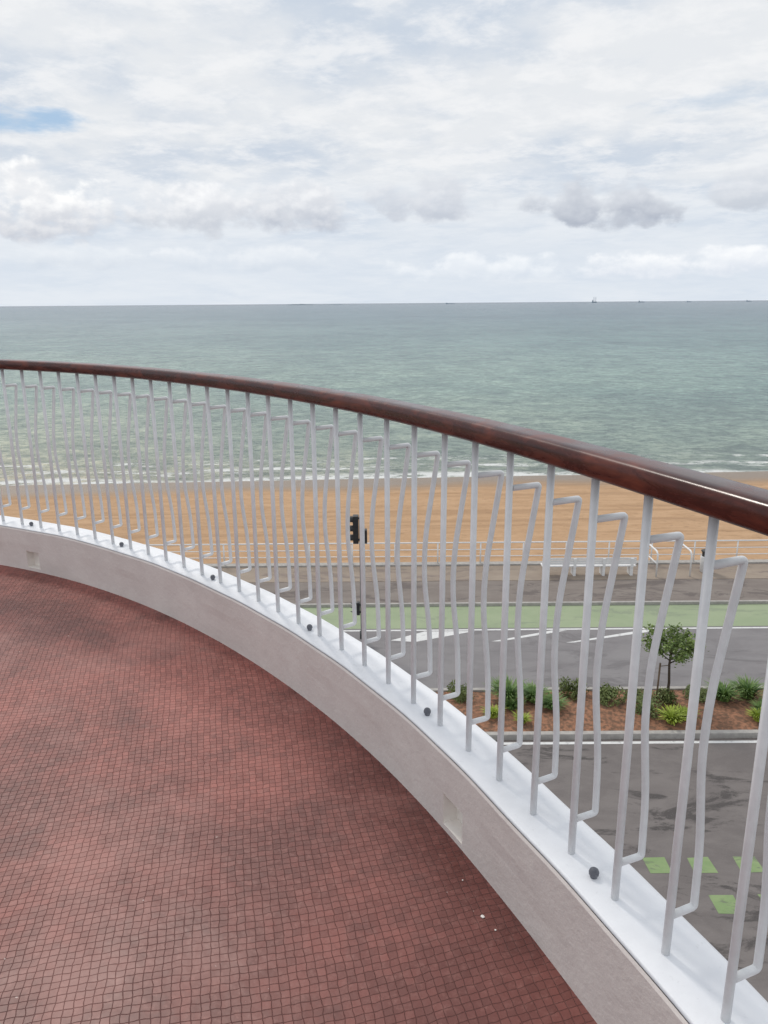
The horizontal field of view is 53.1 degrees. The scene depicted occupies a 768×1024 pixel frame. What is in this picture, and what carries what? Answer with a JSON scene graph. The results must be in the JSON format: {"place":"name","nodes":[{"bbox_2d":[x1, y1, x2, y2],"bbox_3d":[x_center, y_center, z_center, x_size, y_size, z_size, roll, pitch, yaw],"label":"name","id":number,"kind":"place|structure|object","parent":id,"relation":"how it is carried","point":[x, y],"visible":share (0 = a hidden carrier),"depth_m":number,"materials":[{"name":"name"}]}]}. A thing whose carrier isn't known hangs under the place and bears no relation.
{"place":"outdoors","nodes":[
{"label":"outdoors","id":0,"kind":"place"},
{"bbox_2d":[0,565,596,1023],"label":"balcony floor","id":1,"kind":"structure","parent":0,"point":[196,827],"depth_m":2.01,"materials":[{"name":"tile"}]},
{"bbox_2d":[0,515,767,1023],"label":"parapet wall","id":2,"kind":"structure","parent":1,"relation":"on","point":[602,951],"depth_m":2.02,"materials":[{"name":"white paint"}]},
{"bbox_2d":[0,359,767,1023],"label":"balcony railing","id":3,"kind":"object","parent":2,"relation":"on","point":[718,499],"visible":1,"depth_m":1.90,"materials":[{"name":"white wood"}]},
{"bbox_2d":[0,300,767,485],"bbox_3d":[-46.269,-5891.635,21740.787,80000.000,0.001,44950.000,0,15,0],"label":"sea","id":4,"kind":"structure","parent":0,"point":[684,384],"depth_m":159.28,"materials":[{"name":"liquid"}]},
{"bbox_2d":[0,471,767,563],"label":"beach","id":5,"kind":"structure","parent":0,"point":[686,523],"depth_m":50.63,"materials":[{"name":"sand"}]},
{"bbox_2d":[0,0,767,305],"label":"sky","id":6,"kind":"structure","parent":0,"point":[153,152],"materials":[{"name":"white"}]},
{"bbox_2d":[216,563,767,582],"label":"promenade walk","id":7,"kind":"structure","parent":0,"point":[753,571],"depth_m":34.85,"materials":[{"name":"grey concrete"}]},
{"bbox_2d":[540,557,636,575],"bbox_3d":[9.169,2.400,34.544,4.200,0.845,0.515,0,15,0],"label":"bench","id":8,"kind":"object","parent":7,"relation":"on","point":[602,563],"visible":0.77,"depth_m":34.32,"materials":[{"name":"white paint"}]},
{"bbox_2d":[649,544,692,576],"bbox_3d":[12.867,2.090,34.921,1.580,1.190,1.730,0,15,0],"label":"beach stair handrail","id":9,"kind":"object","parent":7,"relation":"on","point":[685,546],"visible":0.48,"depth_m":34.16,"materials":[{"name":"white metal"}]},
{"bbox_2d":[251,579,767,603],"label":"promenade pavement","id":10,"kind":"structure","parent":0,"point":[690,589],"depth_m":32.76,"materials":[{"name":"grey concrete"}]},
{"bbox_2d":[301,604,767,628],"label":"bicycle lane","id":11,"kind":"structure","parent":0,"point":[687,615],"depth_m":30.39,"materials":[{"name":"green asphalt"}]},
{"bbox_2d":[343,626,767,685],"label":"road","id":12,"kind":"structure","parent":0,"point":[747,651],"depth_m":26.92,"materials":[{"name":"grey asphalt"}]},
{"bbox_2d":[350,514,366,638],"bbox_3d":[-0.961,2.405,27.905,0.740,4.740,0.320,0,15,0],"label":"traffic light","id":13,"kind":"object","parent":12,"relation":"on","point":[355,529],"visible":0.64,"depth_m":27.37,"materials":[{"name":"black paint"}]},
{"bbox_2d":[392,631,467,641],"bbox_3d":[1.792,4.588,28.814,3.259,0.001,0.712,-7,16,-21],"label":"wedge marking","id":14,"kind":"object","parent":12,"relation":"on","point":[421,636],"visible":0.6,"depth_m":28.72,"materials":[{"name":"paint"}]},
{"bbox_2d":[496,630,565,640],"bbox_3d":[5.423,4.598,28.674,3.139,0.001,0.199,-6,16,-19],"label":"slanted marking","id":15,"kind":"object","parent":12,"relation":"on","point":[535,634],"visible":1,"depth_m":28.66,"materials":[{"name":"paint"}]},
{"bbox_2d":[343,627,767,631],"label":"lane line","id":16,"kind":"object","parent":12,"relation":"on","point":[559,629],"depth_m":29.20,"materials":[{"name":"paint"}]},
{"bbox_2d":[566,630,648,642],"bbox_3d":[8.617,4.585,28.629,4.142,0.001,0.224,-5,16,-16],"label":"slanted marking","id":17,"kind":"object","parent":12,"relation":"on","point":[627,633],"visible":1,"depth_m":28.60,"materials":[{"name":"paint"}]},
{"bbox_2d":[425,626,756,740],"bbox_3d":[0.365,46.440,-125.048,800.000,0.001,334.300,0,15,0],"label":"ground","id":18,"kind":"structure","parent":0,"point":[633,739],"depth_m":21.85,"materials":[{"name":"grey concrete"}]},
{"bbox_2d":[205,559,767,567],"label":"sea wall","id":19,"kind":"structure","parent":18,"relation":"on","point":[491,563],"depth_m":35.99,"materials":[{"name":"concrete"}]},
{"bbox_2d":[145,540,767,563],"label":"promenade railing","id":20,"kind":"object","parent":19,"relation":"on","point":[523,542],"visible":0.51,"depth_m":35.90,"materials":[{"name":"white metal"}]},
{"bbox_2d":[295,600,767,607],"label":"kerb","id":21,"kind":"structure","parent":18,"relation":"on","point":[554,603],"depth_m":31.46,"materials":[{"name":"concrete"}]},
{"bbox_2d":[427,683,763,687],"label":"road gutter","id":22,"kind":"object","parent":18,"relation":"on","point":[611,685],"depth_m":24.89,"materials":[{"name":"grey concrete"}]},
{"bbox_2d":[430,686,763,691],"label":"planter kerb","id":23,"kind":"structure","parent":18,"relation":"on","point":[588,688],"depth_m":24.39,"materials":[{"name":"concrete"}]},
{"bbox_2d":[486,730,757,739],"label":"planter kerb","id":24,"kind":"structure","parent":18,"relation":"on","point":[653,734],"depth_m":21.86,"materials":[{"name":"concrete"}]},
{"bbox_2d":[435,690,762,731],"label":"planting bed soil","id":25,"kind":"structure","parent":0,"point":[730,715],"depth_m":22.77,"materials":[{"name":"brown soil"}]},
{"bbox_2d":[446,680,474,703],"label":"shrub","id":26,"kind":"object","parent":25,"relation":"on","point":[461,697],"visible":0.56,"depth_m":23.61,"materials":[{"name":"green plant"}]},
{"bbox_2d":[480,704,506,718],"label":"lime plant","id":27,"kind":"object","parent":25,"relation":"on","point":[494,713],"visible":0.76,"depth_m":22.71,"materials":[{"name":"green plant"}]},
{"bbox_2d":[481,675,530,701],"bbox_3d":[3.798,5.528,23.686,1.616,0.593,1.554,-11,19,-35],"label":"strap leaved plant","id":28,"kind":"object","parent":25,"relation":"on","point":[509,687],"visible":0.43,"depth_m":23.69,"materials":[{"name":"green plant"}]},
{"bbox_2d":[498,692,525,710],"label":"strap leaved plant","id":29,"kind":"object","parent":25,"relation":"on","point":[510,704],"visible":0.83,"depth_m":23.15,"materials":[{"name":"green plant"}]},
{"bbox_2d":[512,711,531,723],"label":"lime plant","id":30,"kind":"object","parent":25,"relation":"on","point":[525,719],"visible":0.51,"depth_m":22.48,"materials":[{"name":"green plant"}]},
{"bbox_2d":[512,680,551,702],"bbox_3d":[4.592,5.618,23.655,1.393,0.424,1.339,-13,20,-39],"label":"strap leaved plant","id":31,"kind":"object","parent":25,"relation":"on","point":[527,696],"visible":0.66,"depth_m":23.63,"materials":[{"name":"green plant"}]},
{"bbox_2d":[532,689,570,709],"bbox_3d":[5.075,5.750,23.270,1.260,0.364,1.221,8,17,27],"label":"strap leaved plant","id":32,"kind":"object","parent":25,"relation":"on","point":[547,703],"visible":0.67,"depth_m":23.18,"materials":[{"name":"green plant"}]},
{"bbox_2d":[558,676,588,701],"bbox_3d":[5.870,5.464,23.927,1.047,0.630,0.956,2,15,11],"label":"shrub","id":33,"kind":"object","parent":25,"relation":"on","point":[570,687],"visible":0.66,"depth_m":23.91,"materials":[{"name":"green plant"}]},
{"bbox_2d":[592,682,627,706],"bbox_3d":[6.920,5.587,23.422,1.007,0.651,0.907,10,19,34],"label":"shrub","id":34,"kind":"object","parent":25,"relation":"on","point":[608,693],"visible":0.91,"depth_m":23.37,"materials":[{"name":"green plant"}]},
{"bbox_2d":[625,688,643,696],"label":"shrub","id":35,"kind":"object","parent":25,"relation":"on","point":[639,691],"visible":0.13,"depth_m":23.74,"materials":[{"name":"green plant"}]},
{"bbox_2d":[635,690,664,719],"bbox_3d":[7.909,5.705,22.971,0.952,0.643,1.057,14,21,42],"label":"shrub","id":36,"kind":"object","parent":25,"relation":"on","point":[639,699],"visible":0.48,"depth_m":22.80,"materials":[{"name":"green plant"}]},
{"bbox_2d":[651,686,678,707],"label":"shrub","id":37,"kind":"object","parent":25,"relation":"on","point":[669,696],"visible":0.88,"depth_m":23.33,"materials":[{"name":"green plant"}]},
{"bbox_2d":[653,703,686,725],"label":"lime plant","id":38,"kind":"object","parent":25,"relation":"on","point":[670,717],"visible":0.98,"depth_m":22.43,"materials":[{"name":"green plant"}]},
{"bbox_2d":[641,621,705,697],"bbox_3d":[8.660,4.600,23.334,1.928,2.576,1.911,0,15,0],"label":"tree","id":39,"kind":"object","parent":25,"relation":"on","point":[671,646],"visible":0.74,"depth_m":23.04,"materials":[{"name":"green plant"}]},
{"bbox_2d":[668,704,701,720],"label":"lime plant","id":40,"kind":"object","parent":25,"relation":"on","point":[684,708],"visible":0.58,"depth_m":22.63,"materials":[{"name":"green plant"}]},
{"bbox_2d":[682,684,707,702],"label":"shrub","id":41,"kind":"object","parent":25,"relation":"on","point":[703,695],"visible":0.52,"depth_m":23.48,"materials":[{"name":"green plant"}]},
{"bbox_2d":[702,679,742,701],"bbox_3d":[10.401,5.562,23.586,1.374,0.479,1.320,9,18,32],"label":"strap leaved plant","id":42,"kind":"object","parent":25,"relation":"on","point":[725,693],"visible":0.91,"depth_m":23.50,"materials":[{"name":"green plant"}]},
{"bbox_2d":[728,673,763,699],"bbox_3d":[11.169,5.484,23.733,1.390,0.543,1.347,1,15,5],"label":"strap leaved plant","id":43,"kind":"object","parent":25,"relation":"on","point":[748,690],"visible":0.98,"depth_m":23.69,"materials":[{"name":"green plant"}]},
{"bbox_2d":[744,707,760,721],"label":"lime plant","id":44,"kind":"object","parent":25,"relation":"on","point":[755,713],"visible":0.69,"depth_m":22.52,"materials":[{"name":"green plant"}]},
{"bbox_2d":[749,697,761,710],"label":"strap leaved plant","id":45,"kind":"object","parent":25,"relation":"on","point":[757,705],"visible":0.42,"depth_m":22.93,"materials":[{"name":"green plant"}]},
{"bbox_2d":[496,739,767,1001],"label":"road","id":46,"kind":"structure","parent":0,"point":[729,771],"depth_m":18.70,"materials":[{"name":"grey asphalt"}]},
{"bbox_2d":[504,740,756,744],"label":"road edge line","id":47,"kind":"object","parent":46,"relation":"on","point":[633,742],"depth_m":21.66,"materials":[{"name":"paint"}]},
{"bbox_2d":[643,857,669,872],"bbox_3d":[6.015,7.780,16.945,0.507,0.001,0.500,0,15,0],"label":"bicycle crossing marking","id":48,"kind":"object","parent":46,"relation":"on","point":[657,865],"visible":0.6,"depth_m":16.96,"materials":[{"name":"green paint"}]},
{"bbox_2d":[687,857,717,872],"bbox_3d":[7.003,7.772,16.944,0.516,0.001,0.502,0,15,0],"label":"bicycle crossing marking","id":49,"kind":"object","parent":46,"relation":"on","point":[708,866],"visible":0.6,"depth_m":16.92,"materials":[{"name":"green paint"}]},
{"bbox_2d":[709,895,735,913],"bbox_3d":[7.039,8.075,15.829,0.511,0.001,0.523,0,15,0],"label":"bicycle crossing marking","id":50,"kind":"object","parent":46,"relation":"on","point":[724,904],"visible":0.8,"depth_m":15.85,"materials":[{"name":"green paint"}]},
{"bbox_2d":[733,856,762,871],"bbox_3d":[8.032,7.764,16.946,0.519,0.001,0.501,0,15,0],"label":"bicycle crossing marking","id":51,"kind":"object","parent":46,"relation":"on","point":[756,866],"visible":0.4,"depth_m":16.94,"materials":[{"name":"green paint"}]},
{"bbox_2d":[700,549,704,572],"bbox_3d":[14.568,2.213,34.725,0.560,1.030,0.560,0,15,0],"label":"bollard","id":52,"kind":"object","parent":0,"point":[702,556],"visible":0.38,"depth_m":34.64,"materials":[{"name":"paint"}]}
]}

